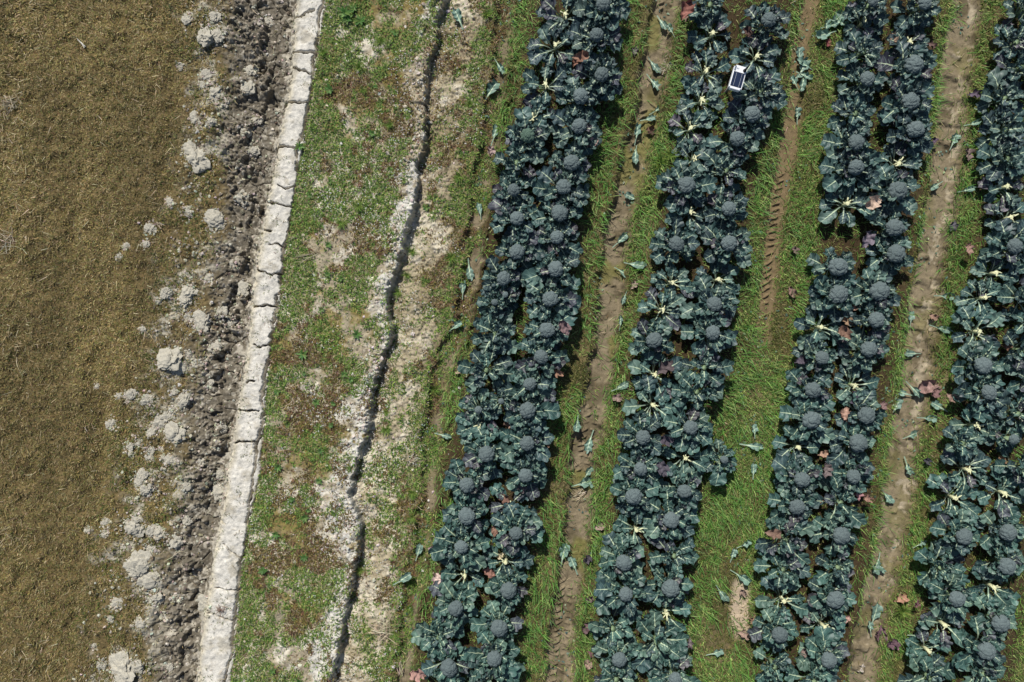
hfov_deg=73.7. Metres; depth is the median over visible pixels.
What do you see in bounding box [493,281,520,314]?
broccoli plant
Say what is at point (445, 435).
fallen leaf
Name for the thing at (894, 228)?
broccoli plant
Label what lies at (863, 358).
broccoli plant
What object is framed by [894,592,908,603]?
dead leaf
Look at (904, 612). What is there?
grass tuft
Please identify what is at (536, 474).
broccoli plant
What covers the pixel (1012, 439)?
broccoli plant
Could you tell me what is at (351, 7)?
weed rosette
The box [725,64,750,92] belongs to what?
solar sensor
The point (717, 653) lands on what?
fallen leaf
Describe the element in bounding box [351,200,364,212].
grass tuft
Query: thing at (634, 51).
dead leaf
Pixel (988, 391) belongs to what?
broccoli plant
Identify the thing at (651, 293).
harvested broccoli plant
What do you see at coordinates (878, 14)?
broccoli plant
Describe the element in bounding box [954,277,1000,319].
harvested broccoli plant
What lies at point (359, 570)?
grass tuft
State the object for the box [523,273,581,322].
broccoli plant
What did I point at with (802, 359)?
dead leaf
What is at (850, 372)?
harvested broccoli plant
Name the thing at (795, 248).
dead leaf
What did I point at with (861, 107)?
leafy broccoli plant
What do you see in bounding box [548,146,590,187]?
broccoli plant
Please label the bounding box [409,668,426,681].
dead leaf
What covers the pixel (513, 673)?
leafy broccoli plant
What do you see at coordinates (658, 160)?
grass tuft
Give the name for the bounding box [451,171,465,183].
grass tuft
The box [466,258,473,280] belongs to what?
fallen leaf
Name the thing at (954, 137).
fallen leaf
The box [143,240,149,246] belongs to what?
soil clod
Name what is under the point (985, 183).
harvested broccoli plant
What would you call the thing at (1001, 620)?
broccoli plant
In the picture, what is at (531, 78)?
harvested broccoli plant
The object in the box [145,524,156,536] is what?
soil clod
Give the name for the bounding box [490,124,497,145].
fallen leaf
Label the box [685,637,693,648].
dead leaf
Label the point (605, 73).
broccoli plant
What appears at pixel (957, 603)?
broccoli plant
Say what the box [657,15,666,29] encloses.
fallen leaf
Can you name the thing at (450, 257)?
grass tuft
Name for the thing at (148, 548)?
soil clod
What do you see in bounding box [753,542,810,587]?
leafy broccoli plant
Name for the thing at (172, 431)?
soil clod
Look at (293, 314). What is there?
weed cover
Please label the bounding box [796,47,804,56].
fallen leaf
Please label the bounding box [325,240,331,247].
weed rosette
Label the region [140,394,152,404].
soil clod
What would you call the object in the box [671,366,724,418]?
leafy broccoli plant
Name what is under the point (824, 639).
broccoli plant
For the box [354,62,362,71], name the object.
grass tuft
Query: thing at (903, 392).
fallen leaf
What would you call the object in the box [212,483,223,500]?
soil clod
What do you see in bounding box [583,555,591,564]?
dead leaf
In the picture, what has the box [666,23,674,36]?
fallen leaf
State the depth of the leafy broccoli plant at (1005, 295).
6.63 m
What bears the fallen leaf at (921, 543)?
on the alley grass at (756, 310)
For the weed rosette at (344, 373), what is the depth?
6.73 m
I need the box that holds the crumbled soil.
[70,0,296,681]
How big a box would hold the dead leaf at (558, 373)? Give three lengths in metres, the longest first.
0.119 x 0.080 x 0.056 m
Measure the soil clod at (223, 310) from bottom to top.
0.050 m
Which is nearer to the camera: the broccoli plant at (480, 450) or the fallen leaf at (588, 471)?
the broccoli plant at (480, 450)
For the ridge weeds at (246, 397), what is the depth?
6.75 m
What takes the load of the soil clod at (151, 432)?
on the crumbled soil
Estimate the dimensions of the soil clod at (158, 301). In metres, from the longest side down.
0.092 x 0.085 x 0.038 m
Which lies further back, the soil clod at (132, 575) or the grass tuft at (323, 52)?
the soil clod at (132, 575)
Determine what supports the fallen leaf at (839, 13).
on the ground at (242, 472)
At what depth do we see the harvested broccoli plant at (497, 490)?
6.68 m
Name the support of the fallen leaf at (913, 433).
on the ground at (242, 472)
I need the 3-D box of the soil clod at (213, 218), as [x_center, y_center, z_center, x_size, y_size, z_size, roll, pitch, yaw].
[-2.975,-1.211,6.829,0.188,0.105,0.230,-22,90,0]
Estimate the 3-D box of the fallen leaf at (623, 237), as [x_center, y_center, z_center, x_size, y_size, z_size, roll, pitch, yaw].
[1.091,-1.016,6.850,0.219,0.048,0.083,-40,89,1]
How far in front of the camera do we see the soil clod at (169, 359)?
6.77 m
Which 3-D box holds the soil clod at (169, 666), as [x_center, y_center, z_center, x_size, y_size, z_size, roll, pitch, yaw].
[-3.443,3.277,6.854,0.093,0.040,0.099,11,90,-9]
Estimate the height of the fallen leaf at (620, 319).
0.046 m
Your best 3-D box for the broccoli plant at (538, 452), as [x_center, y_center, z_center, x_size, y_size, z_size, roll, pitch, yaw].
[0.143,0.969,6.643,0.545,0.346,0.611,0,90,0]
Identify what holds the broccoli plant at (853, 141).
on the ground at (242, 472)
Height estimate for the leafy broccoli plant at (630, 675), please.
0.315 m
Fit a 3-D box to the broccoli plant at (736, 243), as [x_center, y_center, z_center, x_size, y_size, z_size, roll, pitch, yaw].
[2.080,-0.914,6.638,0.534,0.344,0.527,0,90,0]
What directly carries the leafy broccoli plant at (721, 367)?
on the ground at (242, 472)
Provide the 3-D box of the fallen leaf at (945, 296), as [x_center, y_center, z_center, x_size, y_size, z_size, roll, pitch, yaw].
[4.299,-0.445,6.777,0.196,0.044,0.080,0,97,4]
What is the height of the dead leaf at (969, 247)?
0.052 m
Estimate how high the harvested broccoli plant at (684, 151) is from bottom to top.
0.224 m
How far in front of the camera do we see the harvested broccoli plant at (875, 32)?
6.67 m
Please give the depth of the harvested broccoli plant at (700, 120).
6.67 m
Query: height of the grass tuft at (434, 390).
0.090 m
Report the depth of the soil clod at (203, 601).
6.81 m
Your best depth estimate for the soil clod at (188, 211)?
6.81 m
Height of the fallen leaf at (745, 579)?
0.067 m
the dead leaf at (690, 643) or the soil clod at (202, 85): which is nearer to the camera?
the dead leaf at (690, 643)
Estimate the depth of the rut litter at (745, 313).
6.82 m
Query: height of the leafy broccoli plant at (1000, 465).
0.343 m
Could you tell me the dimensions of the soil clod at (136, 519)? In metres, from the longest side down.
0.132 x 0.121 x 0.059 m
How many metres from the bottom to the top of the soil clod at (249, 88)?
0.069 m
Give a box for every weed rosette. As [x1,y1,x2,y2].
[257,567,267,574]
[271,531,279,539]
[273,463,281,471]
[294,141,305,150]
[295,349,307,360]
[299,513,308,523]
[300,553,307,561]
[311,398,319,407]
[315,477,321,484]
[325,83,332,93]
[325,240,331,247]
[337,5,351,17]
[340,12,352,23]
[340,369,347,377]
[350,3,356,11]
[352,329,361,339]
[353,14,365,24]
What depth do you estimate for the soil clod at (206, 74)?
6.80 m
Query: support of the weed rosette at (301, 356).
on the ground at (242, 472)
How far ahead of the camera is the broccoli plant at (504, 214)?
6.57 m
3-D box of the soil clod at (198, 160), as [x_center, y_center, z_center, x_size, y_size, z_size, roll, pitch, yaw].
[-3.131,-1.806,6.810,0.207,0.116,0.260,-23,90,0]
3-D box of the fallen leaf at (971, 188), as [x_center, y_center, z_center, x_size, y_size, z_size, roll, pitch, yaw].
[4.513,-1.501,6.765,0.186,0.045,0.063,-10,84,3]
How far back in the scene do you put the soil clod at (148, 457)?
6.81 m
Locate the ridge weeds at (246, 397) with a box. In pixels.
[198,2,319,681]
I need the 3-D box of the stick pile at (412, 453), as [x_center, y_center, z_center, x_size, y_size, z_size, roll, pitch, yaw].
[-1.035,1.185,6.805,0.204,0.043,0.245,-45,90,0]
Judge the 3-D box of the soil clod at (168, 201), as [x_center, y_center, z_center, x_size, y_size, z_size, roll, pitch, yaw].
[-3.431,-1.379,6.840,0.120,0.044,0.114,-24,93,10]
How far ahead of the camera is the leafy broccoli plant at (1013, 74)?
6.62 m
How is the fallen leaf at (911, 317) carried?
on the ground at (242, 472)
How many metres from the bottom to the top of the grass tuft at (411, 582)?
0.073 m
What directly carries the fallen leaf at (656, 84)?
on the ground at (242, 472)
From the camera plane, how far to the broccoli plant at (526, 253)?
6.58 m
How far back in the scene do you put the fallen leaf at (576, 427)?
6.78 m
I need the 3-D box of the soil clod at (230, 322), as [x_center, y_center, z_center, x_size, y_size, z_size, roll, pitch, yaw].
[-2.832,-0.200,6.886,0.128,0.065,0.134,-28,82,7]
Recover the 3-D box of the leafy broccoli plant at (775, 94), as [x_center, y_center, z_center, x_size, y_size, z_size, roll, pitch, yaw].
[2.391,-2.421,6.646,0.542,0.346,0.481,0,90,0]
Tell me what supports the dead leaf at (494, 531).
on the broccoli plant at (513, 523)
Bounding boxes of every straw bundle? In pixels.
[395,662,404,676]
[573,488,587,504]
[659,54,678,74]
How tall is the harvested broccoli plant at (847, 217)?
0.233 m
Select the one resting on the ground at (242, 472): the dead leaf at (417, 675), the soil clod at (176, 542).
the soil clod at (176, 542)
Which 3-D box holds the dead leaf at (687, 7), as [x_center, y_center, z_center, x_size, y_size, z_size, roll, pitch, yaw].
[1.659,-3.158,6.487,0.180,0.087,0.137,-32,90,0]
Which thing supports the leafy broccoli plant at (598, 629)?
on the ground at (242, 472)
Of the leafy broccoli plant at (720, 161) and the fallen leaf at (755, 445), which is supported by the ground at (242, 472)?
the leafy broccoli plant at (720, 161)
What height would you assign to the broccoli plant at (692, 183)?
0.342 m
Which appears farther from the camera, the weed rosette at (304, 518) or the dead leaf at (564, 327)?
the weed rosette at (304, 518)
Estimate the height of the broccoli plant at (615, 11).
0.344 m
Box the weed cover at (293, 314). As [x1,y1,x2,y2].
[228,0,516,681]
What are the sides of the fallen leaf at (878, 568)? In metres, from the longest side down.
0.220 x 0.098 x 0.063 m
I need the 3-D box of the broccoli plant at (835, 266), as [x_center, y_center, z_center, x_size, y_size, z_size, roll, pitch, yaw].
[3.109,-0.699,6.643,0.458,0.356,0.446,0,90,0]
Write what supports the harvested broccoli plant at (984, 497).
on the ground at (242, 472)
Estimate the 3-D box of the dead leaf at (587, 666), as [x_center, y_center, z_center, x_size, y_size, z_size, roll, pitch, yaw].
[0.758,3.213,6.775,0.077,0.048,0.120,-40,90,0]
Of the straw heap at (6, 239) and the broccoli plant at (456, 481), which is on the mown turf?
the straw heap at (6, 239)
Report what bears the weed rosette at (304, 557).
on the ground at (242, 472)
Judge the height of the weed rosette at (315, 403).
0.027 m
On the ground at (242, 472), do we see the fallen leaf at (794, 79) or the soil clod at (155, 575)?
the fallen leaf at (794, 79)
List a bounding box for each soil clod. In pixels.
[96,660,107,669]
[100,518,109,525]
[105,419,115,429]
[108,650,134,681]
[110,597,123,608]
[121,242,129,248]
[123,549,151,577]
[124,520,145,537]
[125,388,136,399]
[126,443,134,450]
[128,572,140,576]
[129,659,143,673]
[132,515,143,522]
[134,467,148,486]
[135,616,144,628]
[136,571,162,591]
[139,483,153,496]
[140,326,145,332]
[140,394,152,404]
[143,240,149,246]
[144,223,156,233]
[144,454,152,460]
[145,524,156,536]
[146,425,156,436]
[146,447,154,452]
[146,545,155,550]
[147,592,163,603]
[152,415,164,428]
[152,571,159,579]
[153,525,165,539]
[154,297,160,304]
[157,347,182,370]
[158,411,175,423]
[159,287,171,299]
[163,421,185,444]
[164,453,175,465]
[165,197,172,207]
[165,663,173,670]
[169,535,182,548]
[171,363,185,376]
[175,391,190,407]
[178,295,191,307]
[180,285,197,301]
[181,11,193,24]
[181,140,199,154]
[182,516,192,525]
[183,482,191,490]
[184,311,193,321]
[185,206,191,216]
[186,149,211,172]
[189,110,199,123]
[191,359,196,367]
[192,310,210,331]
[196,26,214,46]
[197,459,204,466]
[198,594,207,610]
[199,81,206,88]
[201,68,212,81]
[203,209,224,231]
[204,273,212,280]
[205,117,216,126]
[207,340,221,351]
[208,87,224,101]
[209,11,221,23]
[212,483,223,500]
[213,28,224,42]
[215,424,226,434]
[216,306,227,314]
[216,469,223,479]
[227,319,236,326]
[235,189,248,206]
[237,280,249,296]
[240,127,252,137]
[241,80,255,94]
[245,64,258,76]
[249,146,259,155]
[253,117,262,124]
[264,17,272,26]
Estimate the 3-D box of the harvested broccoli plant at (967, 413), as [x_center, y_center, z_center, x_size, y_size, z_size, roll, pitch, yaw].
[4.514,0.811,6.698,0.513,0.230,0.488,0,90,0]
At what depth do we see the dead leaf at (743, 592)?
6.78 m
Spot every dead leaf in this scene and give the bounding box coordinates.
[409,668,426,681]
[431,572,440,584]
[482,567,494,577]
[487,145,495,156]
[487,420,498,431]
[491,526,497,536]
[497,553,503,559]
[499,494,509,504]
[517,483,526,493]
[554,370,563,377]
[558,320,571,334]
[572,50,588,61]
[572,58,578,66]
[581,623,589,633]
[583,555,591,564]
[584,659,591,669]
[585,596,593,602]
[594,522,605,529]
[612,394,622,401]
[630,279,637,288]
[631,45,637,56]
[645,125,654,131]
[647,128,656,135]
[656,461,669,476]
[657,357,673,374]
[660,435,673,446]
[680,0,694,20]
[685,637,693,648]
[737,630,750,639]
[739,589,747,597]
[743,25,753,37]
[764,529,780,539]
[788,286,796,297]
[791,246,799,253]
[794,355,808,364]
[799,649,809,657]
[818,449,828,457]
[822,463,832,477]
[825,38,831,45]
[837,339,846,346]
[838,326,852,338]
[840,406,850,419]
[841,317,852,325]
[848,390,858,403]
[853,489,863,499]
[862,230,875,247]
[864,494,873,502]
[865,195,881,210]
[875,625,887,641]
[880,400,887,409]
[887,639,898,649]
[890,32,898,42]
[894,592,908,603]
[917,379,940,393]
[923,458,932,464]
[926,40,937,48]
[929,313,939,320]
[931,387,942,397]
[932,137,938,143]
[947,393,958,401]
[949,220,958,231]
[965,148,974,161]
[965,242,973,254]
[967,89,981,97]
[1001,340,1012,350]
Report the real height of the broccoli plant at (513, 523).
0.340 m
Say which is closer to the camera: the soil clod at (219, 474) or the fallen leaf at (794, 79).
the fallen leaf at (794, 79)
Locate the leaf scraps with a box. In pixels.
[401,0,985,681]
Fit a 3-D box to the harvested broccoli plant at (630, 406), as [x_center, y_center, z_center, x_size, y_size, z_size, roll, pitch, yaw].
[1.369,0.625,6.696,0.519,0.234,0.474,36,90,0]
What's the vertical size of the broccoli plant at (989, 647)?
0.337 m
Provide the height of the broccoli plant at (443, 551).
0.336 m
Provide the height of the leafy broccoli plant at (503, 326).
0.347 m
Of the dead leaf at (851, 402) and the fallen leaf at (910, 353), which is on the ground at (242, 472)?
the fallen leaf at (910, 353)
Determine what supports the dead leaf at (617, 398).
on the alley grass at (756, 310)
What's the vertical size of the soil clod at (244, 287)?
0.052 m
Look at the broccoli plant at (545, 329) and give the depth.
6.58 m
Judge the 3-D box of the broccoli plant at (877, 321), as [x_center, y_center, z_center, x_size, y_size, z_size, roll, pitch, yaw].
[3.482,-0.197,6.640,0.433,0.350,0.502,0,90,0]
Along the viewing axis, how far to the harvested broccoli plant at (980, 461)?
6.67 m
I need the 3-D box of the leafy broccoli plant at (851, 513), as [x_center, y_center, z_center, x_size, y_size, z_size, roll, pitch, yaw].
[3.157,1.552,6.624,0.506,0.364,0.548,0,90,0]
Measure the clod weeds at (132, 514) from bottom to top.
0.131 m
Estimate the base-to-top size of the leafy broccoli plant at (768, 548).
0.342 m
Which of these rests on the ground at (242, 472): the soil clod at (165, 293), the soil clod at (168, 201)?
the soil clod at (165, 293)
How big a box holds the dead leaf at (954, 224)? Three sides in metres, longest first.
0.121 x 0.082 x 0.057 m
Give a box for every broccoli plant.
[411,612,464,660]
[421,639,469,681]
[428,514,490,572]
[429,579,478,633]
[440,551,483,595]
[442,458,491,508]
[442,493,489,538]
[455,403,502,444]
[457,345,515,393]
[458,388,500,429]
[462,422,514,480]
[463,630,525,678]
[467,659,521,681]
[469,600,523,638]
[471,306,520,354]
[476,287,513,317]
[481,255,526,302]
[481,537,534,578]
[483,564,527,605]
[486,382,511,413]
[488,194,539,243]
[489,482,536,517]
[489,501,544,557]
[492,140,536,178]
[492,170,535,210]
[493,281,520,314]
[495,226,544,271]
[499,416,554,468]
[501,354,556,404]
[503,384,559,437]
[505,106,549,164]
[505,451,547,500]
[508,96,555,142]
[515,337,569,378]
[520,65,567,107]
[522,242,580,292]
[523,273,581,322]
[523,309,576,350]
[526,16,581,73]
[531,192,582,233]
[532,163,589,206]
[535,0,586,44]
[536,216,582,257]
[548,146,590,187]
[550,103,602,155]
[556,75,605,119]
[566,17,623,64]
[571,52,622,105]
[572,0,630,41]
[588,608,635,648]
[591,634,641,676]
[593,563,654,622]
[593,657,637,681]
[598,531,645,585]
[610,468,659,517]
[612,437,662,489]
[612,509,653,547]
[616,412,662,456]
[622,374,675,428]
[627,349,682,404]
[628,317,674,363]
[631,611,688,672]
[637,285,685,330]
[642,487,699,541]
[643,595,691,632]
[644,561,693,607]
[645,642,700,681]
[647,536,698,577]
[649,216,699,265]
[650,263,694,308]
[655,158,716,215]
[655,463,702,510]
[660,443,711,483]
[663,399,714,454]
[664,192,707,233]
[667,110,711,150]
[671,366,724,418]
[672,135,713,170]
[676,76,724,123]
[679,273,739,329]
[679,343,734,387]
[680,50,730,95]
[680,307,738,363]
[687,13,730,63]
[688,0,727,28]
[692,258,740,298]
[694,142,745,195]
[699,220,752,274]
[703,188,748,231]
[705,120,758,167]
[705,438,736,485]
[722,94,772,140]
[728,30,781,81]
[732,67,787,109]
[739,1,790,48]
[747,604,798,652]
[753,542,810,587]
[753,647,794,681]
[754,515,817,566]
[754,575,811,619]
[767,477,817,528]
[771,423,820,474]
[771,451,823,498]
[779,394,835,445]
[784,654,832,681]
[785,365,832,407]
[791,329,837,375]
[794,297,845,353]
[794,625,849,681]
[799,602,846,650]
[806,247,855,289]
[807,571,856,622]
[808,272,860,322]
[809,508,857,556]
[810,474,866,529]
[813,544,854,587]
[818,147,878,198]
[818,179,875,226]
[820,119,881,175]
[825,453,874,496]
[826,420,875,465]
[827,90,875,134]
[833,28,883,71]
[834,363,879,403]
[834,389,887,432]
[835,59,887,103]
[836,326,889,373]
[842,0,889,27]
[843,0,883,48]
[848,299,892,340]
[850,267,900,317]
[865,234,913,276]
[867,140,922,186]
[867,163,920,218]
[868,211,909,248]
[874,37,936,100]
[877,75,934,129]
[884,21,929,60]
[886,107,933,157]
[889,0,941,35]
[897,648,955,681]
[905,625,951,671]
[913,538,966,589]
[918,606,965,647]
[926,473,981,524]
[927,571,978,624]
[929,507,982,558]
[940,446,990,499]
[942,419,981,464]
[948,400,999,445]
[950,303,1004,355]
[951,340,1002,385]
[952,365,1007,422]
[952,615,1005,672]
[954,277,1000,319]
[962,650,1005,681]
[967,559,1020,609]
[969,255,1018,295]
[973,536,1023,583]
[973,594,1017,640]
[974,106,1023,156]
[975,506,1023,554]
[976,66,1023,120]
[976,133,1023,189]
[976,463,1023,521]
[977,162,1023,211]
[978,218,1023,274]
[983,193,1023,234]
[984,421,1021,452]
[987,386,1023,437]
[992,443,1023,495]
[993,23,1023,63]
[993,47,1023,89]
[996,277,1023,323]
[999,329,1023,379]
[1000,309,1023,338]
[1002,0,1023,28]
[1004,358,1023,400]
[1005,249,1023,286]
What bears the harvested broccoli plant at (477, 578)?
on the ground at (242, 472)
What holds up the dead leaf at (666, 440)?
on the broccoli plant at (687, 437)
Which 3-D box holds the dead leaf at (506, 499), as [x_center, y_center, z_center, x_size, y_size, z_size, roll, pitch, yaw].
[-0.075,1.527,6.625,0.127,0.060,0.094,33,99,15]
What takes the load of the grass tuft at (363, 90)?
on the ground at (242, 472)
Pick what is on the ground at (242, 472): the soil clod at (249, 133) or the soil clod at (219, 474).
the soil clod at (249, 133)
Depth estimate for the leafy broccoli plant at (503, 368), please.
6.62 m
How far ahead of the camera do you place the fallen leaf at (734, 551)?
6.79 m
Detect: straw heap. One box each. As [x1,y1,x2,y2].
[0,95,22,119]
[0,224,26,253]
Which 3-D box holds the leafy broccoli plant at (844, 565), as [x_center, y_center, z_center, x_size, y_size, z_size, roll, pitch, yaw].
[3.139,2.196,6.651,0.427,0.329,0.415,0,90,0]
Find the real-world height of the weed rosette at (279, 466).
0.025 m
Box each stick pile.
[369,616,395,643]
[399,445,419,472]
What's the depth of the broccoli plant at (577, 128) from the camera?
6.59 m
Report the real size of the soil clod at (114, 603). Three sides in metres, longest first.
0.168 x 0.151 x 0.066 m
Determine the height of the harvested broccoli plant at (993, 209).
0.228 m
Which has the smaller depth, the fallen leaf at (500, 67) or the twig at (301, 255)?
the twig at (301, 255)
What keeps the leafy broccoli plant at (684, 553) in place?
on the ground at (242, 472)
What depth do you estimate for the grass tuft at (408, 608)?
6.82 m
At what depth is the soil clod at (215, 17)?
6.80 m
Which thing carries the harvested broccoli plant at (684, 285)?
on the ground at (242, 472)
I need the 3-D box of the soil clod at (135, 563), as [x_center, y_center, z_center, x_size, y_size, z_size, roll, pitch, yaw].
[-3.712,2.213,6.805,0.245,0.118,0.294,40,90,0]
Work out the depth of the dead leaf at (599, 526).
6.79 m
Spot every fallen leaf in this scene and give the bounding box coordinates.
[393,572,411,584]
[415,543,422,560]
[434,433,451,438]
[448,320,461,331]
[452,7,462,29]
[459,280,465,298]
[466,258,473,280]
[476,202,481,217]
[484,78,499,99]
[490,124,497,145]
[495,59,504,73]
[558,543,569,565]
[568,556,577,574]
[571,476,593,487]
[573,415,580,431]
[584,430,593,453]
[584,466,593,477]
[611,381,628,390]
[612,232,627,247]
[618,315,622,330]
[621,291,626,303]
[624,191,634,199]
[624,261,646,268]
[631,145,638,163]
[634,122,640,144]
[640,114,655,120]
[646,74,660,90]
[648,57,660,72]
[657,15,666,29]
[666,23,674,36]
[706,649,723,656]
[716,585,729,601]
[730,548,737,562]
[730,569,751,585]
[737,540,751,547]
[739,442,762,450]
[751,424,758,438]
[751,463,757,478]
[790,75,798,89]
[795,105,801,124]
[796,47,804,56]
[796,71,812,80]
[797,57,810,78]
[797,57,812,69]
[799,77,806,90]
[815,28,836,39]
[820,19,840,27]
[824,18,830,28]
[828,10,843,28]
[829,18,848,25]
[868,621,873,636]
[872,552,882,574]
[872,602,882,622]
[882,489,894,502]
[893,397,903,411]
[899,389,913,395]
[902,430,918,438]
[904,350,920,356]
[904,456,914,474]
[906,381,923,397]
[908,311,914,327]
[913,540,926,547]
[917,415,937,422]
[929,324,952,333]
[930,181,942,190]
[931,400,947,411]
[934,292,955,299]
[949,133,960,149]
[958,185,975,191]
[964,119,980,125]
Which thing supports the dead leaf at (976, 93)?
on the ground at (242, 472)
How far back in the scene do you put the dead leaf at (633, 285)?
6.79 m
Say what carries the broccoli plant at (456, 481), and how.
on the ground at (242, 472)
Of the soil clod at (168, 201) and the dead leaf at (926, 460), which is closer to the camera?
the dead leaf at (926, 460)
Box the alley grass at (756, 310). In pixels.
[408,0,1023,681]
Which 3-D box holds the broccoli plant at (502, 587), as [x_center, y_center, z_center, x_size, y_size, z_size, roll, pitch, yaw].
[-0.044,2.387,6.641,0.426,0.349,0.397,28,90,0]
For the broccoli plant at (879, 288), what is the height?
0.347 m
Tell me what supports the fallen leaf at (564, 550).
on the ground at (242, 472)
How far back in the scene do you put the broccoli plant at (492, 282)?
6.60 m
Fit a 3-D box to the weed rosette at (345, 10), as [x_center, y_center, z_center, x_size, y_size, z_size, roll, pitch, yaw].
[-1.646,-3.238,6.717,0.156,0.052,0.123,0,90,0]
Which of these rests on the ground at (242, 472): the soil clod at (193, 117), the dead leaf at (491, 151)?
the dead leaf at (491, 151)
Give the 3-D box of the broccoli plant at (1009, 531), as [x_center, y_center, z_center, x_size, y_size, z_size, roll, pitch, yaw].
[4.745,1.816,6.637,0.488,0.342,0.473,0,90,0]
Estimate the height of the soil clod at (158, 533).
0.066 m
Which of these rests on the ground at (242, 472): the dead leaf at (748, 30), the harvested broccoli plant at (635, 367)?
the harvested broccoli plant at (635, 367)
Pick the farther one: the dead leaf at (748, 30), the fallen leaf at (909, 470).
the fallen leaf at (909, 470)
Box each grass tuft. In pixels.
[316,46,328,57]
[333,217,346,229]
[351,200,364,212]
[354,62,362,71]
[355,565,365,575]
[358,86,366,94]
[374,33,387,46]
[379,425,392,436]
[383,119,393,131]
[389,629,398,640]
[393,286,403,297]
[402,271,410,278]
[404,487,418,501]
[404,602,411,613]
[405,245,419,256]
[406,511,417,524]
[406,579,414,586]
[430,384,439,396]
[441,249,457,263]
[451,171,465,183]
[465,99,473,106]
[480,7,492,21]
[648,149,671,170]
[662,146,680,163]
[895,603,914,623]
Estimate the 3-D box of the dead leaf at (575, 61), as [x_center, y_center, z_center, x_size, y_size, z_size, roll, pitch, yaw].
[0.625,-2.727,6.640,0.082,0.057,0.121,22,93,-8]
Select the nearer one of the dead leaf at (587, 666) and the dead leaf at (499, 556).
the dead leaf at (499, 556)
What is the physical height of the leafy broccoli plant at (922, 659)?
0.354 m
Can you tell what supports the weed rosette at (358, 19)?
on the ground at (242, 472)
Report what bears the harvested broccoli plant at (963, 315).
on the ground at (242, 472)
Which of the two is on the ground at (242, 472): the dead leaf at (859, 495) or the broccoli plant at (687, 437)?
the broccoli plant at (687, 437)
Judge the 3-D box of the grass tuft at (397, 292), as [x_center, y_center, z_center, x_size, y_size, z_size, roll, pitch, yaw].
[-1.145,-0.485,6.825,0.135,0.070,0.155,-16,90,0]
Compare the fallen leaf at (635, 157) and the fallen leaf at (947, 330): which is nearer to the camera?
the fallen leaf at (947, 330)
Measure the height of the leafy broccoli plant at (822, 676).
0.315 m
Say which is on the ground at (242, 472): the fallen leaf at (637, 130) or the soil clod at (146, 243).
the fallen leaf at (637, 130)
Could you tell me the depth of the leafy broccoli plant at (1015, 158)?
6.62 m
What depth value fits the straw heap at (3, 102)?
6.78 m
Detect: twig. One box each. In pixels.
[215,604,227,617]
[296,254,316,262]
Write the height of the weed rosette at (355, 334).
0.030 m
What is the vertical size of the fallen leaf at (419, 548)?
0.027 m
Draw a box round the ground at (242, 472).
[0,0,1023,681]
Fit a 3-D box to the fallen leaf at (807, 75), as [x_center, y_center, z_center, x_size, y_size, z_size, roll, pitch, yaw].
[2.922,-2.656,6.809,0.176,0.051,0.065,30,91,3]
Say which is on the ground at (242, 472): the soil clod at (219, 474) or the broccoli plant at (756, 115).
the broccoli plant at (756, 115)
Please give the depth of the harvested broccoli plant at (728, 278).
6.67 m
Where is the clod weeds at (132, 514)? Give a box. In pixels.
[55,0,240,681]
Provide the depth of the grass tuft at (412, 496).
6.79 m
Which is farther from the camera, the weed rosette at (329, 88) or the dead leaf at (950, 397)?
the weed rosette at (329, 88)
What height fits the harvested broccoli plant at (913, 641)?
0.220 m
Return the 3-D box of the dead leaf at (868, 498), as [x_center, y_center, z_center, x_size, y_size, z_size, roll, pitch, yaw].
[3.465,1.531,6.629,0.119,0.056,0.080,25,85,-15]
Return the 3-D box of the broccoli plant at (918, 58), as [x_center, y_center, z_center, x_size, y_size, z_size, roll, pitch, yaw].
[3.829,-2.642,6.637,0.583,0.347,0.541,-39,90,0]
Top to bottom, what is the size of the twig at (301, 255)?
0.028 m
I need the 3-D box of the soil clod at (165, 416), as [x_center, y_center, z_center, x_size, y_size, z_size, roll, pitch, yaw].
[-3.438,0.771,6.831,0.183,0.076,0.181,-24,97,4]
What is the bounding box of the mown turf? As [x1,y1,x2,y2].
[0,0,225,681]
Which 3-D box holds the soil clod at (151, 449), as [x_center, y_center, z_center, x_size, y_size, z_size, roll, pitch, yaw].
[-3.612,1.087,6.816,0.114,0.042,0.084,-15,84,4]
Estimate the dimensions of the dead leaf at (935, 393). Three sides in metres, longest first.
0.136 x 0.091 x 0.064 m
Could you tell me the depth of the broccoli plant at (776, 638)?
6.62 m
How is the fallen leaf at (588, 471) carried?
on the ground at (242, 472)
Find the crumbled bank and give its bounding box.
[243,0,491,681]
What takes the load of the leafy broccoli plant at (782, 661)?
on the ground at (242, 472)
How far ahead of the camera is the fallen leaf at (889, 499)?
6.85 m
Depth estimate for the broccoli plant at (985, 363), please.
6.57 m
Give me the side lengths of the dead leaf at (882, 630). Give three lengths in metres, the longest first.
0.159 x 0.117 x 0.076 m
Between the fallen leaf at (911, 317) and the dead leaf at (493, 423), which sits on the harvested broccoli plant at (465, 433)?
the dead leaf at (493, 423)
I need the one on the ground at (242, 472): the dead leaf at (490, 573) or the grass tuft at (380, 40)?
the grass tuft at (380, 40)
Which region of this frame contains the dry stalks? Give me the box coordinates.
[232,0,501,681]
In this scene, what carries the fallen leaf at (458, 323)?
on the weed cover at (293, 314)
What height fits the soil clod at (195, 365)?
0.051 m
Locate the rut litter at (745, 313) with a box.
[387,1,1023,677]
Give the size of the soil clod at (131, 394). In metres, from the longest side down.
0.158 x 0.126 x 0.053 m

